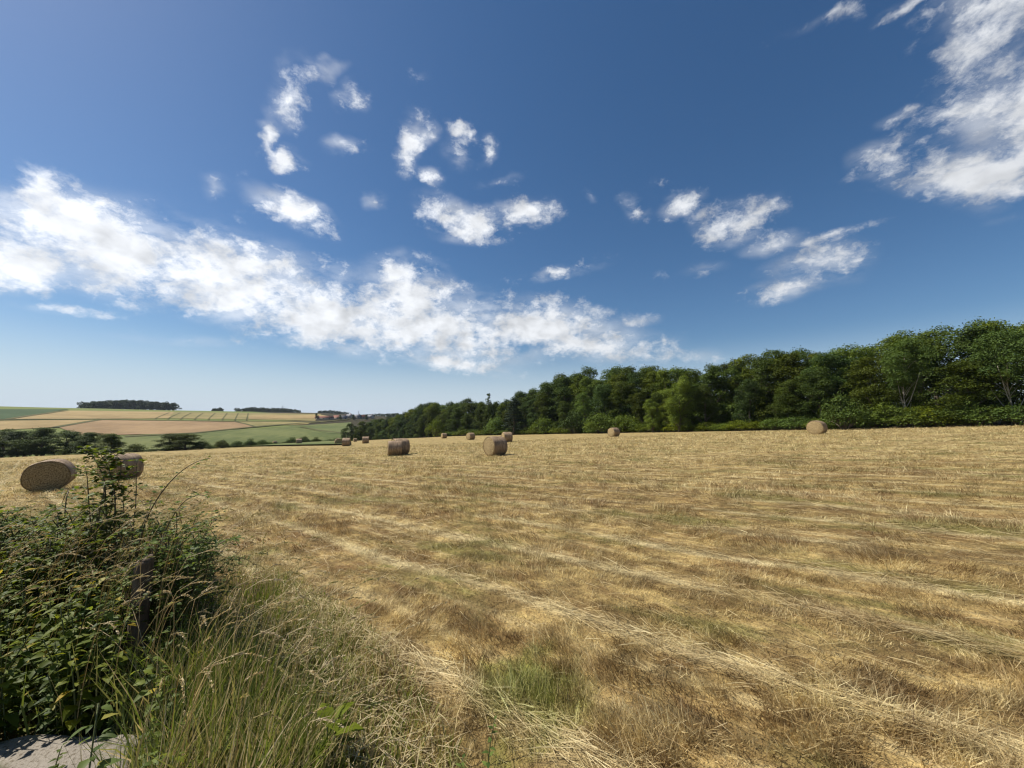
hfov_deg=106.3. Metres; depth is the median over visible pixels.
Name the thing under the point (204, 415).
crop field
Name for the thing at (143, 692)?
nettle plant
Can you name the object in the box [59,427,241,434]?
crop field
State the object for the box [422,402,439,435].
broadleaf tree
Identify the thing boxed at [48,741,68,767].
weed
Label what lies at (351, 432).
broadleaf tree
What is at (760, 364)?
broadleaf tree
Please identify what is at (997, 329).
broadleaf tree
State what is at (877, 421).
bramble bush
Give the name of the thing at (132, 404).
distant wood
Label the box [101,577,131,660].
nettle plant
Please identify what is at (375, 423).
broadleaf tree
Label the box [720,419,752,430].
bramble bush
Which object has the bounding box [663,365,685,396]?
broadleaf tree
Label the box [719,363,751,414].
broadleaf tree
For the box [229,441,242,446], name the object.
shrub
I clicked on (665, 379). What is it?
broadleaf tree
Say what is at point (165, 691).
dock plant
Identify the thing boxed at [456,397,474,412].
broadleaf tree
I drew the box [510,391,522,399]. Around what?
broadleaf tree
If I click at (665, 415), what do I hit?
broadleaf tree
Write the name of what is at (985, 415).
bramble bush
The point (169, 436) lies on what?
hedgerow tree
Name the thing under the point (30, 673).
nettle plant
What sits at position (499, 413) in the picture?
broadleaf tree
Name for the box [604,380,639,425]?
broadleaf tree
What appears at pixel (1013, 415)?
bramble bush
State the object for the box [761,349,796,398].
broadleaf tree
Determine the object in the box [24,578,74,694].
nettle plant
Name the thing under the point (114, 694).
nettle plant
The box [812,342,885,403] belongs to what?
broadleaf tree
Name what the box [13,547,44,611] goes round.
nettle plant
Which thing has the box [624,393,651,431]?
broadleaf tree
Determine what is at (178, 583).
bramble bush
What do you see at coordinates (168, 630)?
nettle plant
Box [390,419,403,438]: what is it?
broadleaf tree
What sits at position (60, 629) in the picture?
nettle plant
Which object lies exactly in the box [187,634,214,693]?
nettle plant
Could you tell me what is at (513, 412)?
pine tree
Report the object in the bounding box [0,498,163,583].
bramble bush
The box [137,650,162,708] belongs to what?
nettle plant
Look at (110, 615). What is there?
nettle plant
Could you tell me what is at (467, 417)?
broadleaf tree
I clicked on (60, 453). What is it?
shrub
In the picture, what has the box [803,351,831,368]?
broadleaf tree
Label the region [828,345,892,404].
broadleaf tree
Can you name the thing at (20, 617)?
nettle plant
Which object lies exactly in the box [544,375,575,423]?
broadleaf tree
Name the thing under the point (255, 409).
distant wood
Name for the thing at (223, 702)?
verge grass
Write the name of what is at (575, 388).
broadleaf tree
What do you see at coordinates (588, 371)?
broadleaf tree
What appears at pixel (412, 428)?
broadleaf tree
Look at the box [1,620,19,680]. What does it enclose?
nettle plant
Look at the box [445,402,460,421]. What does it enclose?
broadleaf tree
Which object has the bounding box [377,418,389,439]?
broadleaf tree
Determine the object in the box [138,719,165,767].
nettle plant
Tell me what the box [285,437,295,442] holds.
shrub
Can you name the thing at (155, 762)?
nettle plant
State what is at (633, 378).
broadleaf tree
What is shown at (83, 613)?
nettle plant
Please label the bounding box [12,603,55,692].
nettle plant
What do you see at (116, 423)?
crop field
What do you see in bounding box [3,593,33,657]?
nettle plant
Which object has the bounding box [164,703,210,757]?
dock plant
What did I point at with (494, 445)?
hay bale
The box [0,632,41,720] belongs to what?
nettle plant
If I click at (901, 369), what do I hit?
broadleaf tree
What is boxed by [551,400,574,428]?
broadleaf tree
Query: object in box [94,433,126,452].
hedgerow tree
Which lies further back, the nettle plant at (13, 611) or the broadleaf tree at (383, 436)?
the broadleaf tree at (383, 436)
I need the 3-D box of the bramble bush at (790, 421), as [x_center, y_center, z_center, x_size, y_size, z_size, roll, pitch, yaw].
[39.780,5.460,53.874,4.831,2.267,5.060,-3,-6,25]
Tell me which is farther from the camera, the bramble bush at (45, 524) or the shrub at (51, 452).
the shrub at (51, 452)
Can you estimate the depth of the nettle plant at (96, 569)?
2.69 m
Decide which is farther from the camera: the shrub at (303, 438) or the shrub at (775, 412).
the shrub at (303, 438)
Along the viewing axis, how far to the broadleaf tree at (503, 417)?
125.45 m
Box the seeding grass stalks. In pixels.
[0,481,466,767]
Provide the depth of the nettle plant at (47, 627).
2.42 m
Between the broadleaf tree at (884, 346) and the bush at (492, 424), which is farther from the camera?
the bush at (492, 424)
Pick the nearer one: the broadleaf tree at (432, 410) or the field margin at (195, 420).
the broadleaf tree at (432, 410)
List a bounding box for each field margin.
[0,419,314,421]
[6,410,69,418]
[54,420,97,426]
[125,427,249,436]
[253,419,349,426]
[302,427,339,432]
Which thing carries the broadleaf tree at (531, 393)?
on the ground at (478, 600)
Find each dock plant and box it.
[147,674,192,725]
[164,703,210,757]
[187,727,239,767]
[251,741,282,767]
[309,702,364,765]
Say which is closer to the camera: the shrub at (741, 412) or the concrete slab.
the concrete slab
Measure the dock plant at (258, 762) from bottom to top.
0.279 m
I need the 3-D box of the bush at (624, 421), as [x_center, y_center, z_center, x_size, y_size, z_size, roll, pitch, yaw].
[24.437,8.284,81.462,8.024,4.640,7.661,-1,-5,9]
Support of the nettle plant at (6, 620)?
on the ground at (478, 600)
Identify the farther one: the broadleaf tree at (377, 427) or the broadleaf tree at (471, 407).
the broadleaf tree at (377, 427)
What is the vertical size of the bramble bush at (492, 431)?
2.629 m
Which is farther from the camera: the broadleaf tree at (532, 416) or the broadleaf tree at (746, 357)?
the broadleaf tree at (532, 416)
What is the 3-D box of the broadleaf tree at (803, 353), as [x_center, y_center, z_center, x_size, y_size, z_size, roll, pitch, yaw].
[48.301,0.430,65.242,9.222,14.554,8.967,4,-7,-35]
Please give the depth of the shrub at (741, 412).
64.76 m
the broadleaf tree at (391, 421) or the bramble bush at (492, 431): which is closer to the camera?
the bramble bush at (492, 431)
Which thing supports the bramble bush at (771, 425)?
on the ground at (478, 600)
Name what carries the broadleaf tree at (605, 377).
on the ground at (478, 600)
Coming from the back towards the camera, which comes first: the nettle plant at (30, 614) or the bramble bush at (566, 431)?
the bramble bush at (566, 431)
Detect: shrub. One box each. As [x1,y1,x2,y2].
[17,451,33,456]
[47,449,60,454]
[55,448,69,454]
[123,442,148,452]
[191,440,212,448]
[214,440,230,447]
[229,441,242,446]
[244,438,256,446]
[257,440,269,445]
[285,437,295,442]
[298,436,309,441]
[311,437,320,441]
[711,412,734,429]
[732,395,758,429]
[747,404,774,429]
[763,394,795,428]
[886,395,913,425]
[956,389,1007,424]
[985,385,1023,423]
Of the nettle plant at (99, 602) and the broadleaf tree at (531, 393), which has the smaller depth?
the nettle plant at (99, 602)
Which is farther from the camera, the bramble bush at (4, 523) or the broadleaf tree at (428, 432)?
the broadleaf tree at (428, 432)
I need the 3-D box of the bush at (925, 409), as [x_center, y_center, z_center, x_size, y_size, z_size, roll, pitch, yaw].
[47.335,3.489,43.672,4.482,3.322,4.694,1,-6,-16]
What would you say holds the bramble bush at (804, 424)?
on the ground at (478, 600)
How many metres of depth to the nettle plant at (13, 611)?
2.61 m
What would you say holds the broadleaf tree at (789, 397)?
on the ground at (478, 600)
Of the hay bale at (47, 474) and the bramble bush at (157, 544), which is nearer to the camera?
the bramble bush at (157, 544)
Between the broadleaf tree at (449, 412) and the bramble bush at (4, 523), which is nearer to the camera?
the bramble bush at (4, 523)
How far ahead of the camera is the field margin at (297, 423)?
392.29 m
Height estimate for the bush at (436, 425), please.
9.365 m
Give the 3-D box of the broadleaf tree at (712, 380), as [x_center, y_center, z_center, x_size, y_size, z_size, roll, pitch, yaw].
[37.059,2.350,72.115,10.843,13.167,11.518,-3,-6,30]
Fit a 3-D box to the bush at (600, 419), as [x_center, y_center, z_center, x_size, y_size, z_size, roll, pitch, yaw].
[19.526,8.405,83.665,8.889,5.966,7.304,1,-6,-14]
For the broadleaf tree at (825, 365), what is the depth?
56.62 m
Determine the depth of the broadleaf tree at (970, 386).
41.90 m
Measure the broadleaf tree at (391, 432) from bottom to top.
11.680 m
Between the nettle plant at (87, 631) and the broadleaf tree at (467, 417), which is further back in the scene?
the broadleaf tree at (467, 417)
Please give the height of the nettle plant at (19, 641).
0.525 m
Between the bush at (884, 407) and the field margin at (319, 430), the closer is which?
the bush at (884, 407)
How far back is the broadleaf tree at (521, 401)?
129.31 m
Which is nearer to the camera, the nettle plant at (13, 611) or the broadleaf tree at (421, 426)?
the nettle plant at (13, 611)
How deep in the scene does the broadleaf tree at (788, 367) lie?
60.76 m
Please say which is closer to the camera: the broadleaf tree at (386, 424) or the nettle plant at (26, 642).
the nettle plant at (26, 642)
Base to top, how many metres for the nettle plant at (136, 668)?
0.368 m
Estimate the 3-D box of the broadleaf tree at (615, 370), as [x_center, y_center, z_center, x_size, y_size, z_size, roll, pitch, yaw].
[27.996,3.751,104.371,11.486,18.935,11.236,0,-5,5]
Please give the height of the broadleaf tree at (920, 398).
12.633 m
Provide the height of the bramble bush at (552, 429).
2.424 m
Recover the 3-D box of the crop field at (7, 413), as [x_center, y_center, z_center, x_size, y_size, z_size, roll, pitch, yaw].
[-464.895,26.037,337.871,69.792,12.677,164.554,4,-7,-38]
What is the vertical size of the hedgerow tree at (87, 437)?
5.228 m
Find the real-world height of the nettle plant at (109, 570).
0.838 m
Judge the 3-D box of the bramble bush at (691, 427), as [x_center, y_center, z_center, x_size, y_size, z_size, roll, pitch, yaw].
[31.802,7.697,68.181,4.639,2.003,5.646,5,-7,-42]
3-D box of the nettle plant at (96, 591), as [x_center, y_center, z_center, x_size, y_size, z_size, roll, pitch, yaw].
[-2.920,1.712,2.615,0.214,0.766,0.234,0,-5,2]
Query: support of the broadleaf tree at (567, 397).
on the ground at (478, 600)
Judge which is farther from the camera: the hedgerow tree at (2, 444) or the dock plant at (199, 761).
the hedgerow tree at (2, 444)
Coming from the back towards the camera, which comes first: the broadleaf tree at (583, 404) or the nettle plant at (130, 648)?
the broadleaf tree at (583, 404)
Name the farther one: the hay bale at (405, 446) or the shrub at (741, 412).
the shrub at (741, 412)
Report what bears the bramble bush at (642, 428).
on the ground at (478, 600)
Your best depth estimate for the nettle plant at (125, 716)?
2.18 m
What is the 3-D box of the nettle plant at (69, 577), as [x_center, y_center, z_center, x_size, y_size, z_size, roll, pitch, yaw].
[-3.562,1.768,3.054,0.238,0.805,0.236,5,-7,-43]
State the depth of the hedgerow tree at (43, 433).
87.75 m
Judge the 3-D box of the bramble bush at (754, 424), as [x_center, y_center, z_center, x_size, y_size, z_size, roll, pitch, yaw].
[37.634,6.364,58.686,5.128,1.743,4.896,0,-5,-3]
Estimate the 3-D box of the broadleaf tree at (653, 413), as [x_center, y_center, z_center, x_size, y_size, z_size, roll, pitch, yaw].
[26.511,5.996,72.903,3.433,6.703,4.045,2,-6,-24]
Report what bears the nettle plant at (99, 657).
on the ground at (478, 600)
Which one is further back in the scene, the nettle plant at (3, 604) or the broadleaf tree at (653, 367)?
the broadleaf tree at (653, 367)
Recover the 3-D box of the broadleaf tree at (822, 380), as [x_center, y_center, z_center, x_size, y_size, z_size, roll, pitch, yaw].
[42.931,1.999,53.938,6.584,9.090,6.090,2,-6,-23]
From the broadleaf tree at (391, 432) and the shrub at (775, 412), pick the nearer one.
the shrub at (775, 412)
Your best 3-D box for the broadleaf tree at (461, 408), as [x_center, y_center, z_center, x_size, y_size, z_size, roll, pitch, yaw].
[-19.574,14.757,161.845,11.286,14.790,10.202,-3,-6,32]
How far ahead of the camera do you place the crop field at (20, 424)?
290.34 m
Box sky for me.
[0,0,1023,415]
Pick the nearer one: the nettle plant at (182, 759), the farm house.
the nettle plant at (182, 759)
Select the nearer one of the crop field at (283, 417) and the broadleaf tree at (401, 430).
the broadleaf tree at (401, 430)
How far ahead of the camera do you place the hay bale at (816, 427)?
36.88 m
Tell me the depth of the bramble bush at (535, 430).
106.03 m
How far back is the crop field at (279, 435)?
296.47 m
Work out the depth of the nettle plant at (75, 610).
2.85 m
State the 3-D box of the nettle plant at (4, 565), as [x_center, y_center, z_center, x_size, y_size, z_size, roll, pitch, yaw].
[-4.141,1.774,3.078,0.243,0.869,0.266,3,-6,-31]
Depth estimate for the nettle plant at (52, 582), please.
3.05 m
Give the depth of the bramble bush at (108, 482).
3.16 m
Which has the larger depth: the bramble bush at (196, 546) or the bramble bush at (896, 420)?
the bramble bush at (896, 420)
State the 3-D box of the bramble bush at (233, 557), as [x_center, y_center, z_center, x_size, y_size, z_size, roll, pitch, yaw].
[-2.777,1.716,3.294,0.840,0.997,1.004,0,-5,3]
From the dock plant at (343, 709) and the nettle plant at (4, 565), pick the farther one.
the nettle plant at (4, 565)
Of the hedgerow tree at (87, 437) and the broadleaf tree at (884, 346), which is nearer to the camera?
the broadleaf tree at (884, 346)
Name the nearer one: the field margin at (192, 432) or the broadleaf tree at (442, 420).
the broadleaf tree at (442, 420)
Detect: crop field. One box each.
[0,409,66,418]
[0,420,89,429]
[14,411,172,418]
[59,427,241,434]
[64,420,252,426]
[88,422,349,450]
[170,412,320,420]
[242,422,308,425]
[249,415,324,418]
[307,422,350,433]
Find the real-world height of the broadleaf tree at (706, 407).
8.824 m
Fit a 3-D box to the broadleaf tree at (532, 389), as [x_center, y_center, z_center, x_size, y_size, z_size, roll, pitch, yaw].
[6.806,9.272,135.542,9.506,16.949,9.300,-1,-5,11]
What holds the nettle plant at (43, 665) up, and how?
on the ground at (478, 600)
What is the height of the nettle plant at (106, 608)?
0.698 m
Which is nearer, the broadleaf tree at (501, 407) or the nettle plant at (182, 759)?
the nettle plant at (182, 759)
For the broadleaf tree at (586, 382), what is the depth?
103.70 m
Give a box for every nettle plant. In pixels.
[0,551,15,585]
[0,560,10,617]
[0,565,40,657]
[0,568,55,656]
[0,578,19,654]
[0,607,15,639]
[0,609,14,674]
[0,614,21,694]
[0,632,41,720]
[0,639,26,738]
[0,650,32,740]
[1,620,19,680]
[2,608,63,707]
[2,615,73,714]
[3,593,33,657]
[4,626,38,673]
[6,578,61,670]
[9,637,59,714]
[12,591,41,657]
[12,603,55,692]
[12,617,36,691]
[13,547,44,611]
[15,590,47,668]
[17,655,54,737]
[22,594,82,688]
[23,597,68,697]
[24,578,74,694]
[29,638,81,721]
[33,670,73,735]
[34,603,90,723]
[35,585,88,719]
[36,636,84,734]
[38,607,102,709]
[40,580,97,646]
[46,568,103,673]
[47,555,67,608]
[47,647,103,736]
[51,598,101,703]
[55,587,103,689]
[56,552,81,613]
[59,591,120,676]
[59,599,124,718]
[61,607,108,701]
[63,559,106,644]
[64,577,92,648]
[67,700,122,767]
[69,572,104,660]
[76,596,122,730]
[77,612,136,736]
[79,600,122,681]
[81,600,116,685]
[82,635,115,711]
[85,551,114,619]
[86,587,122,645]
[88,620,135,714]
[94,575,122,646]
[96,565,127,666]
[98,537,133,616]
[98,562,122,634]
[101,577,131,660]
[102,663,127,733]
[103,586,124,621]
[104,673,137,734]
[106,672,137,726]
[112,647,136,701]
[125,654,146,702]
[130,669,179,750]
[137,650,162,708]
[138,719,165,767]
[140,646,158,683]
[140,751,164,767]
[143,656,179,701]
[150,693,179,750]
[155,602,190,671]
[162,751,185,764]
[169,624,194,654]
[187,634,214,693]
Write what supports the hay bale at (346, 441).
on the ground at (478, 600)
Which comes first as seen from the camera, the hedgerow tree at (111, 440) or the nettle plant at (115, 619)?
the nettle plant at (115, 619)
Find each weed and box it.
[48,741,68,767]
[456,754,464,767]
[482,715,497,767]
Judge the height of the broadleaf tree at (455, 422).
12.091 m
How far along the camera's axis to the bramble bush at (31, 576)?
2.84 m
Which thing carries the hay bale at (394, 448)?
on the ground at (478, 600)
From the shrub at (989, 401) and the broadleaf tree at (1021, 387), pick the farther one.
the shrub at (989, 401)
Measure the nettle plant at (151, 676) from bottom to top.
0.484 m
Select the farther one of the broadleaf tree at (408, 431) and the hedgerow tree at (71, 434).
the broadleaf tree at (408, 431)
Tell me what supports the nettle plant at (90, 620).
on the ground at (478, 600)
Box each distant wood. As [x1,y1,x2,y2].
[77,400,181,409]
[211,407,223,410]
[234,407,300,412]
[317,410,349,413]
[364,413,399,416]
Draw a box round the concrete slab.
[0,734,140,767]
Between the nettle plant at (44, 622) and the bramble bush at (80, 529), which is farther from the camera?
the bramble bush at (80, 529)
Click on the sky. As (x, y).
(368, 207)
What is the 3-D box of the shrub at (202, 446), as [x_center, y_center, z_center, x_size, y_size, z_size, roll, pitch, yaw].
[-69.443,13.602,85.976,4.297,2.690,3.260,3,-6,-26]
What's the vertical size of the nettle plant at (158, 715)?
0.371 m
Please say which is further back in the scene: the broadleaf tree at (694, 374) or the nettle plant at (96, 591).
the broadleaf tree at (694, 374)
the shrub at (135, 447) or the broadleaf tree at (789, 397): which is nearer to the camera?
the broadleaf tree at (789, 397)
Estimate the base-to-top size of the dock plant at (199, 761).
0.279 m
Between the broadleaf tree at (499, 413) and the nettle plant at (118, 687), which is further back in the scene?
the broadleaf tree at (499, 413)
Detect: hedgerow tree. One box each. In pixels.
[0,428,24,457]
[0,430,54,456]
[3,427,63,455]
[43,430,82,454]
[68,432,103,453]
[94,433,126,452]
[150,433,183,450]
[163,433,209,449]
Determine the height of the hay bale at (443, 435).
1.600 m
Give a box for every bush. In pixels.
[0,444,175,630]
[0,486,165,667]
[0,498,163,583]
[0,503,105,569]
[0,505,93,592]
[0,546,128,668]
[64,515,223,614]
[101,456,239,652]
[112,542,241,670]
[155,524,254,633]
[425,417,445,436]
[447,430,461,435]
[455,429,467,435]
[468,429,480,435]
[483,414,507,434]
[486,428,501,434]
[518,427,529,434]
[527,416,557,433]
[530,428,545,433]
[536,429,553,433]
[548,426,561,433]
[554,428,569,433]
[556,408,587,433]
[561,427,574,433]
[569,427,586,432]
[580,426,598,432]
[582,412,620,433]
[609,412,644,432]
[619,426,637,432]
[626,423,646,431]
[636,424,659,431]
[650,424,671,431]
[660,423,689,431]
[676,422,703,431]
[689,421,718,430]
[708,423,730,430]
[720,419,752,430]
[737,420,773,430]
[758,417,793,429]
[777,416,809,429]
[800,418,837,428]
[816,389,879,429]
[819,408,869,428]
[850,406,898,427]
[863,399,904,427]
[875,403,929,427]
[900,401,956,426]
[905,404,974,426]
[941,394,988,426]
[949,404,1014,425]
[984,402,1023,425]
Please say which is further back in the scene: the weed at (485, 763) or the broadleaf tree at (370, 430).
the broadleaf tree at (370, 430)
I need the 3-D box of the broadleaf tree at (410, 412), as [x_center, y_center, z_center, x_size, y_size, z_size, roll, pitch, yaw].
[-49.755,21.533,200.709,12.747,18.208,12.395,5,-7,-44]
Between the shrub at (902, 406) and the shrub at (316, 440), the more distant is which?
the shrub at (316, 440)
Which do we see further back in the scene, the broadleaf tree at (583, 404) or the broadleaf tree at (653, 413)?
the broadleaf tree at (583, 404)
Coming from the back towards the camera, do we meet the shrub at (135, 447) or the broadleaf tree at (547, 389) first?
the broadleaf tree at (547, 389)
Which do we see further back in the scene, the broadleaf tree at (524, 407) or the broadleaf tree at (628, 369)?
the broadleaf tree at (524, 407)
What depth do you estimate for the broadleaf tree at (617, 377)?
94.02 m
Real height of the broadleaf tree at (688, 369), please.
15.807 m
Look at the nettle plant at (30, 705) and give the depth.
2.19 m
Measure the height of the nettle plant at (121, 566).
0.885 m
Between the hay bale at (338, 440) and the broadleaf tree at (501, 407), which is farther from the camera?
the broadleaf tree at (501, 407)
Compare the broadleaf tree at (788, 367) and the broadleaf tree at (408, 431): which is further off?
the broadleaf tree at (408, 431)
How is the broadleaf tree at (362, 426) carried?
on the ground at (478, 600)
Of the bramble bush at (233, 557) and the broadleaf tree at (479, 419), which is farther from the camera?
the broadleaf tree at (479, 419)
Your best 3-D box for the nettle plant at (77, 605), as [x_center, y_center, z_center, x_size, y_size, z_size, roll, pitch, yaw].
[-2.818,1.683,2.412,0.222,0.759,0.224,-2,-6,22]
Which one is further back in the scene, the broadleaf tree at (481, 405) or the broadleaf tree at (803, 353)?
the broadleaf tree at (481, 405)
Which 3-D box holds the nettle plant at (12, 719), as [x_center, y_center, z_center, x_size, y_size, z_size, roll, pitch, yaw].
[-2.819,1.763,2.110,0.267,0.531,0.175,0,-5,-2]
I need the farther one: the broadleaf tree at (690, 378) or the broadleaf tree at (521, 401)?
the broadleaf tree at (521, 401)
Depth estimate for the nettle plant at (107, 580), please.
3.07 m
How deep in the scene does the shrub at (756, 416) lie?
62.08 m
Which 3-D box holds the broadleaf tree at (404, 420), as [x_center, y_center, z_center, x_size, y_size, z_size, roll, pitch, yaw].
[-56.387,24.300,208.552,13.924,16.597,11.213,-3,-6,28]
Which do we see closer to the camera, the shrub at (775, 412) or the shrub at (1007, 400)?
the shrub at (1007, 400)
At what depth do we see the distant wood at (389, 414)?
640.61 m
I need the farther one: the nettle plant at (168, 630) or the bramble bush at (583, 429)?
the bramble bush at (583, 429)
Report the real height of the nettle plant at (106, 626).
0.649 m
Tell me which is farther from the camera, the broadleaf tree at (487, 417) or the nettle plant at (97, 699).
the broadleaf tree at (487, 417)
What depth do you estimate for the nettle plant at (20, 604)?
2.76 m
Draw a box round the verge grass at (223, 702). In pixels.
[0,489,476,767]
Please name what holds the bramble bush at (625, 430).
on the ground at (478, 600)
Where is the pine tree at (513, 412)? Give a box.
[501,398,527,434]
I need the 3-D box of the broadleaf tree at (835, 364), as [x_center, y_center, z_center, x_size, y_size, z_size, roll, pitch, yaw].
[47.087,0.802,55.683,8.905,11.649,8.886,2,-6,-22]
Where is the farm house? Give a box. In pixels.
[314,415,333,419]
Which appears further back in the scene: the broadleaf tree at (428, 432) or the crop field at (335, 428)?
the crop field at (335, 428)
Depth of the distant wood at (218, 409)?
637.28 m
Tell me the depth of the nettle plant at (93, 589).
2.66 m
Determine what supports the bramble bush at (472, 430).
on the ground at (478, 600)
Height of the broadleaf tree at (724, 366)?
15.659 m
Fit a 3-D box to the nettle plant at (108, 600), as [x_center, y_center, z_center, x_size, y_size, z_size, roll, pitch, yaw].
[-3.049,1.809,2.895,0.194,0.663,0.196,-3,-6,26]
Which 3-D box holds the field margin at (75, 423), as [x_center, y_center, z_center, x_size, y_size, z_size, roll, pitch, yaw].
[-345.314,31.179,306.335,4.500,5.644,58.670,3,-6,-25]
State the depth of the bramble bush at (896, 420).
44.37 m
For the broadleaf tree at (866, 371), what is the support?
on the ground at (478, 600)
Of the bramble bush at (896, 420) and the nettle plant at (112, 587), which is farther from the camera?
the bramble bush at (896, 420)
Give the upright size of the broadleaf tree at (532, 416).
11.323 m
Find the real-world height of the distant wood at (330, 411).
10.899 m
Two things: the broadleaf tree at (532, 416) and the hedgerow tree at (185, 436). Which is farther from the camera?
the broadleaf tree at (532, 416)
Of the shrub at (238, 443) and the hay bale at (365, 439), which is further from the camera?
the shrub at (238, 443)
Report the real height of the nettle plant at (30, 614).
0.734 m
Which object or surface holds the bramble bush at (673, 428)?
on the ground at (478, 600)
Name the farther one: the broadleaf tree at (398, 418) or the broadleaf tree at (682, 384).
the broadleaf tree at (398, 418)
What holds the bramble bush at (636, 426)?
on the ground at (478, 600)
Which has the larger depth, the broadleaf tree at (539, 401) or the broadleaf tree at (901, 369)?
the broadleaf tree at (539, 401)
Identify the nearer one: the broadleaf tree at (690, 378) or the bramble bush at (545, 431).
the broadleaf tree at (690, 378)
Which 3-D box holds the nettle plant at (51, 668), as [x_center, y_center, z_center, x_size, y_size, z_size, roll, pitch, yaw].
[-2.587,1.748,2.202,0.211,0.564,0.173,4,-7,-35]
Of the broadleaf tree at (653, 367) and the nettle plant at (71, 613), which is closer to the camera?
the nettle plant at (71, 613)
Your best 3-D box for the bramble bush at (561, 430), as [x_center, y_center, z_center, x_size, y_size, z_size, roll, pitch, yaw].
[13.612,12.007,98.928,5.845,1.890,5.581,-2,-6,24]
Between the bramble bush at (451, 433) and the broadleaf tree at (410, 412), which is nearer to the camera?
the bramble bush at (451, 433)
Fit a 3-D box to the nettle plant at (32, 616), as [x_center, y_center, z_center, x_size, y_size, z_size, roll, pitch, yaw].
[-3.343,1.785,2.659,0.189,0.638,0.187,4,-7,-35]
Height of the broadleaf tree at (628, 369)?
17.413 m
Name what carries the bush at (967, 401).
on the ground at (478, 600)
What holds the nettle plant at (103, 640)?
on the ground at (478, 600)
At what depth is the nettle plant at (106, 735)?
1.46 m
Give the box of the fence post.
[124,554,153,668]
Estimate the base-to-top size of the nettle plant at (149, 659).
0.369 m
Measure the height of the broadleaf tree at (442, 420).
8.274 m
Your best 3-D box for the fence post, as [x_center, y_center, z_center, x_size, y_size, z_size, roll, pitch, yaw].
[-2.586,1.690,2.653,0.120,0.974,0.107,0,-5,0]
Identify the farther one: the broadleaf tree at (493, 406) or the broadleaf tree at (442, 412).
the broadleaf tree at (442, 412)
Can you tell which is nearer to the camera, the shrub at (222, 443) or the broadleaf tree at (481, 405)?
the shrub at (222, 443)
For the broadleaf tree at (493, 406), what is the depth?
145.42 m
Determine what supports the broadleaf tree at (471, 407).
on the ground at (478, 600)
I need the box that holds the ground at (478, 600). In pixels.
[0,406,1023,767]
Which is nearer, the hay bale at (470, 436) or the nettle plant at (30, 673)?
the nettle plant at (30, 673)
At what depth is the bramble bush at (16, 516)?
3.72 m
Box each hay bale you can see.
[19,458,76,491]
[97,453,143,480]
[334,438,341,444]
[342,438,350,445]
[362,436,368,442]
[387,441,402,455]
[391,438,409,453]
[441,433,446,437]
[466,433,474,439]
[483,436,507,455]
[501,432,512,441]
[608,427,619,436]
[806,420,827,433]
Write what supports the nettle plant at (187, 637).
on the ground at (478, 600)
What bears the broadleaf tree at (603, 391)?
on the ground at (478, 600)
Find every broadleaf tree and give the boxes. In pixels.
[340,423,356,439]
[352,421,371,440]
[365,427,376,439]
[371,420,378,438]
[372,423,385,439]
[374,421,385,439]
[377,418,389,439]
[378,430,387,439]
[385,425,396,437]
[386,417,400,438]
[387,416,399,438]
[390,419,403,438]
[398,415,410,436]
[398,424,406,437]
[403,422,413,437]
[404,409,422,434]
[408,407,425,437]
[408,416,420,437]
[413,414,431,437]
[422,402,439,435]
[424,419,433,436]
[432,419,447,435]
[436,409,448,427]
[441,406,455,429]
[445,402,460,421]
[445,407,465,430]
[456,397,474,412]
[457,402,474,435]
[457,413,474,431]
[459,403,478,429]
[470,408,484,429]
[471,402,487,428]
[476,413,490,429]
[485,403,498,427]
[492,403,506,419]
[495,411,503,434]
[498,410,519,429]
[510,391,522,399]
[510,396,523,421]
[515,390,539,423]
[517,402,530,428]
[524,398,540,429]
[525,388,539,412]
[529,381,559,425]
[531,392,556,425]
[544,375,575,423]
[551,375,572,421]
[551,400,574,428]
[555,373,584,425]
[565,365,604,410]
[567,377,602,419]
[568,375,596,416]
[574,392,593,422]
[588,383,616,432]
[599,367,613,383]
[599,373,635,426]
[600,364,621,386]
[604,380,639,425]
[617,372,648,416]
[618,364,640,384]
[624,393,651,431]
[630,369,671,422]
[636,364,650,387]
[639,365,671,397]
[642,398,663,432]
[644,367,676,422]
[644,391,668,431]
[657,396,685,431]
[662,375,697,431]
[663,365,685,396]
[669,372,711,423]
[678,368,712,394]
[686,363,738,425]
[687,369,714,406]
[691,383,723,430]
[719,359,748,390]
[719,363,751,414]
[721,353,783,420]
[729,354,782,419]
[731,378,768,429]
[744,351,825,417]
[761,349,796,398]
[766,345,816,416]
[767,379,813,429]
[789,365,845,421]
[794,351,872,427]
[802,359,864,427]
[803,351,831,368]
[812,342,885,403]
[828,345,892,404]
[839,355,915,427]
[863,328,933,404]
[876,335,942,411]
[881,322,962,424]
[891,333,953,425]
[917,322,1023,423]
[918,355,1012,425]
[947,319,1023,403]
[963,316,1023,421]
[967,326,1023,424]
[1013,383,1023,391]
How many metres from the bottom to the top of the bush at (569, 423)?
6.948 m
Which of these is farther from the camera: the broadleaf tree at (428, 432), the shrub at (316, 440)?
the broadleaf tree at (428, 432)
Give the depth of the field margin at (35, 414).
341.83 m
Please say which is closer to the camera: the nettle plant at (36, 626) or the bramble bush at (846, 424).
the nettle plant at (36, 626)
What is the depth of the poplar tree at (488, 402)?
139.43 m
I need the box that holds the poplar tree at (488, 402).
[484,393,493,427]
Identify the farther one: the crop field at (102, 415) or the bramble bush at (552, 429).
the crop field at (102, 415)
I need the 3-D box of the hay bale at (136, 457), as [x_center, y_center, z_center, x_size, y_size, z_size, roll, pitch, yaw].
[-18.948,4.040,18.602,1.460,1.410,1.308,-1,-6,14]
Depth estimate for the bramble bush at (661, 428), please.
72.46 m

